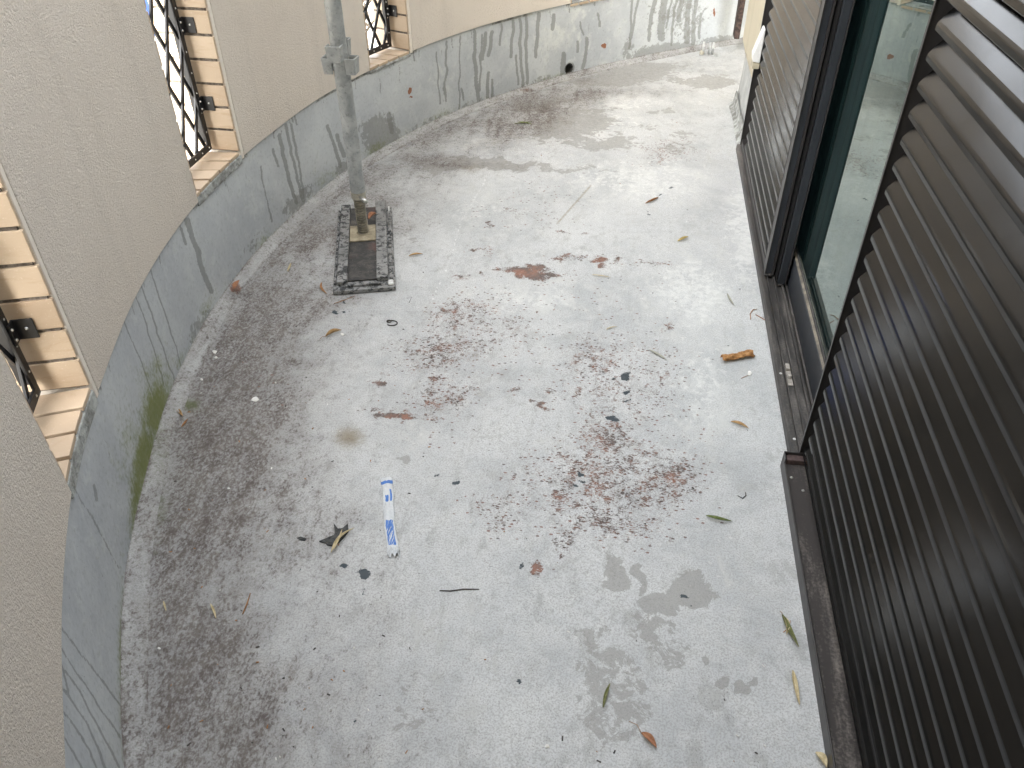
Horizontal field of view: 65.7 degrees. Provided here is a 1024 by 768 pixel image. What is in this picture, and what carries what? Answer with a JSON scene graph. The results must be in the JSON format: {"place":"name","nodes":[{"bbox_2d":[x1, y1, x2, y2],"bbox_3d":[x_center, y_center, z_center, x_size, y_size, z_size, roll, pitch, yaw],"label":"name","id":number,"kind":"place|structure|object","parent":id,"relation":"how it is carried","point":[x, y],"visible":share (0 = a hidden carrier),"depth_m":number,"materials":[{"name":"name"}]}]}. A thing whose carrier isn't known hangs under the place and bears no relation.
{"place":"outdoors","nodes":[
{"label":"outdoors","id":0,"kind":"place"},
{"bbox_2d":[363,1,377,48],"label":"street","id":1,"kind":"structure","parent":0,"point":[371,15],"depth_m":17.10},
{"bbox_2d":[154,36,186,151],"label":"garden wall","id":2,"kind":"structure","parent":1,"relation":"on","point":[164,68],"depth_m":7.93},
{"bbox_2d":[145,0,154,35],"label":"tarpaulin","id":3,"kind":"object","parent":2,"relation":"attached to","point":[147,5],"depth_m":7.40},
{"bbox_2d":[363,0,373,48],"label":"bare tree","id":4,"kind":"object","parent":1,"relation":"on","point":[368,28],"visible":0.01,"depth_m":7.79,"materials":[{"name":"white plant"}]},
{"bbox_2d":[729,0,813,401],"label":"house wall","id":5,"kind":"structure","parent":1,"relation":"on","point":[738,103],"depth_m":3.67,"materials":[{"name":"grey paint"}]},
{"bbox_2d":[121,38,826,767],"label":"balcony floor","id":6,"kind":"structure","parent":5,"relation":"attached to","point":[533,402],"depth_m":1.96,"materials":[{"name":"paint"}]},
{"bbox_2d":[210,604,215,617],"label":"fallen leaf","id":7,"kind":"object","parent":6,"relation":"on","point":[213,608],"visible":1,"depth_m":1.65,"materials":[{"name":"plant"}]},
{"bbox_2d":[232,280,238,288],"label":"fallen leaf","id":8,"kind":"object","parent":6,"relation":"on","point":[234,284],"visible":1,"depth_m":2.60,"materials":[{"name":"brown plant"}]},
{"bbox_2d":[242,593,250,613],"bbox_3d":[-0.559,0.462,1.669,0.008,0.003,0.052,5,39,7],"label":"twig","id":9,"kind":"object","parent":6,"relation":"on","point":[246,604],"visible":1,"depth_m":1.67,"materials":[{"name":"brown plant"}]},
{"bbox_2d":[320,328,340,338],"bbox_3d":[-0.558,-0.158,2.437,0.075,0.016,0.010,-27,45,-29],"label":"fallen leaf","id":10,"kind":"object","parent":6,"relation":"on","point":[333,330],"visible":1,"depth_m":2.44,"materials":[{"name":"beige plant"}]},
{"bbox_2d":[319,524,348,545],"bbox_3d":[-0.402,0.342,1.814,0.043,0.008,0.073,16,41,20],"label":"tar scrap","id":11,"kind":"object","parent":6,"relation":"on","point":[328,541],"visible":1,"depth_m":1.80,"materials":[{"name":"grey"}]},
{"bbox_2d":[331,527,354,551],"bbox_3d":[-0.388,0.349,1.795,0.013,0.006,0.084,19,42,23],"label":"fallen leaf","id":12,"kind":"object","parent":6,"relation":"on","point":[341,534],"visible":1,"depth_m":1.79,"materials":[{"name":"plant"}]},
{"bbox_2d":[333,200,395,294],"bbox_3d":[-0.531,-0.507,2.861,0.205,0.032,0.624,-5,39,-6],"label":"sole board","id":13,"kind":"object","parent":6,"relation":"on","point":[364,266],"visible":1,"depth_m":2.77,"materials":[{"name":"black plastic"}]},
{"bbox_2d":[350,190,375,241],"bbox_3d":[-0.547,-0.616,2.859,0.094,0.166,0.119,-5,39,-6],"label":"jack base","id":14,"kind":"object","parent":13,"relation":"on","point":[362,230],"visible":0.97,"depth_m":2.87,"materials":[{"name":"metal"}]},
{"bbox_2d":[321,0,364,193],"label":"scaffold pole","id":15,"kind":"object","parent":14,"relation":"on","point":[339,62],"visible":1,"depth_m":2.54,"materials":[{"name":"silver metal"}]},
{"bbox_2d":[368,212,375,218],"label":"fallen leaf","id":16,"kind":"object","parent":13,"relation":"on","point":[370,214],"visible":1,"depth_m":2.95,"materials":[{"name":"brown plant"}]},
{"bbox_2d":[0,0,748,767],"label":"parapet wall","id":17,"kind":"structure","parent":6,"relation":"on","point":[130,240],"depth_m":1.91,"materials":[{"name":"paint"}]},
{"bbox_2d":[0,307,40,413],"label":"lattice grille","id":18,"kind":"object","parent":17,"relation":"attached to","point":[13,333],"visible":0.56,"depth_m":1.54,"materials":[{"name":"black metal"}]},
{"bbox_2d":[149,0,215,167],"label":"lattice grille","id":19,"kind":"object","parent":17,"relation":"attached to","point":[177,24],"visible":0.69,"depth_m":2.42,"materials":[{"name":"black metal"}]},
{"bbox_2d":[363,0,396,55],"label":"lattice grille","id":20,"kind":"object","parent":17,"relation":"attached to","point":[387,11],"visible":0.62,"depth_m":3.42,"materials":[{"name":"black metal"}]},
{"bbox_2d":[380,476,399,557],"bbox_3d":[-0.287,0.306,1.857,0.030,0.010,0.254,-7,39,-8],"label":"straw wrapper","id":21,"kind":"object","parent":6,"relation":"on","point":[392,545],"visible":1,"depth_m":1.85,"materials":[{"name":"white paper"}]},
{"bbox_2d":[386,320,397,325],"bbox_3d":[-0.378,-0.192,2.489,0.039,0.004,0.031,5,39,7],"label":"cable tie","id":22,"kind":"object","parent":6,"relation":"on","point":[387,321],"visible":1,"depth_m":2.49,"materials":[{"name":"black plastic"}]},
{"bbox_2d":[439,588,478,591],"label":"twig","id":23,"kind":"object","parent":6,"relation":"on","point":[458,589],"visible":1,"depth_m":1.69,"materials":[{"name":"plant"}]},
{"bbox_2d":[161,122,774,762],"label":"crumbs","id":24,"kind":"object","parent":6,"relation":"on","point":[339,616],"visible":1,"depth_m":1.59,"materials":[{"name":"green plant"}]},
{"bbox_2d":[603,684,609,706],"bbox_3d":[0.178,0.587,1.501,0.006,0.004,0.052,12,40,15],"label":"fallen leaf","id":25,"kind":"object","parent":6,"relation":"on","point":[605,694],"visible":1,"depth_m":1.50,"materials":[{"name":"green plant"}]},
{"bbox_2d":[629,721,656,747],"bbox_3d":[0.238,0.633,1.440,0.013,0.011,0.067,-30,47,-32],"label":"fallen leaf","id":26,"kind":"object","parent":6,"relation":"on","point":[648,736],"visible":1,"depth_m":1.43,"materials":[{"name":"brown plant"}]},
{"bbox_2d":[699,41,717,55],"bbox_3d":[1.155,-1.965,4.646,0.106,0.074,0.040,5,39,7],"label":"floor anchor","id":27,"kind":"object","parent":6,"relation":"on","point":[702,52],"visible":1,"depth_m":4.65,"materials":[{"name":"metal"}]},
{"bbox_2d":[706,515,730,520],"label":"fallen leaf","id":28,"kind":"object","parent":6,"relation":"on","point":[718,517],"visible":1,"depth_m":1.84,"materials":[{"name":"green plant"}]},
{"bbox_2d":[720,349,754,360],"bbox_3d":[0.662,-0.084,2.329,0.108,0.018,0.032,-11,40,-13],"label":"fallen leaf","id":29,"kind":"object","parent":6,"relation":"on","point":[741,354],"visible":1,"depth_m":2.32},
{"bbox_2d":[731,420,747,427],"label":"fallen leaf","id":30,"kind":"object","parent":6,"relation":"on","point":[739,423],"visible":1,"depth_m":2.10,"materials":[{"name":"beige plant"}]},
{"bbox_2d":[736,144,812,451],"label":"sill track","id":31,"kind":"structure","parent":6,"relation":"on","point":[795,398],"depth_m":2.34,"materials":[{"name":"brown metal"}]},
{"bbox_2d":[774,0,855,285],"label":"sliding screen","id":32,"kind":"object","parent":31,"relation":"on","point":[839,29],"visible":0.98,"depth_m":2.29,"materials":[{"name":"brown metal"}]},
{"bbox_2d":[780,611,798,646],"bbox_3d":[0.560,0.495,1.610,0.010,0.012,0.086,-6,39,-7],"label":"fallen leaf","id":33,"kind":"object","parent":6,"relation":"on","point":[791,633],"visible":1,"depth_m":1.60,"materials":[{"name":"green plant"}]},
{"bbox_2d":[792,670,799,704],"bbox_3d":[0.539,0.575,1.509,0.010,0.008,0.072,5,39,7],"label":"fallen leaf","id":34,"kind":"object","parent":6,"relation":"on","point":[795,683],"visible":1,"depth_m":1.51,"materials":[{"name":"plant"}]},
{"bbox_2d":[780,451,862,767],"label":"track","id":35,"kind":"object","parent":6,"relation":"on","point":[841,747],"visible":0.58,"depth_m":1.59,"materials":[{"name":"brown metal"}]},
{"bbox_2d":[815,751,827,766],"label":"fallen leaf","id":36,"kind":"object","parent":6,"relation":"on","point":[822,756],"visible":1,"depth_m":1.40,"materials":[{"name":"plant"}]},
{"bbox_2d":[751,25,765,68],"bbox_3d":[0.991,-1.359,3.202,0.032,0.154,0.060,5,39,7],"label":"moulding cap","id":37,"kind":"object","parent":5,"relation":"attached to","point":[756,54],"visible":1,"depth_m":3.19,"materials":[{"name":"white plastic"}]},
{"bbox_2d":[740,0,836,275],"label":"louvered shutter","id":38,"kind":"object","parent":5,"relation":"attached to","point":[784,82],"visible":1,"depth_m":2.63,"materials":[{"name":"brown metal"}]},
{"bbox_2d":[787,0,857,399],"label":"glass door","id":39,"kind":"structure","parent":5,"relation":"attached to","point":[799,278],"depth_m":2.33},
{"bbox_2d":[809,0,933,358],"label":"glass pane","id":40,"kind":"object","parent":39,"relation":"attached to","point":[886,38],"depth_m":2.05,"materials":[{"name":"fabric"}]},
{"bbox_2d":[799,0,1023,767],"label":"louvered shutter","id":41,"kind":"object","parent":5,"relation":"attached to","point":[911,449],"visible":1,"depth_m":1.18,"materials":[{"name":"brown metal"}]}
]}

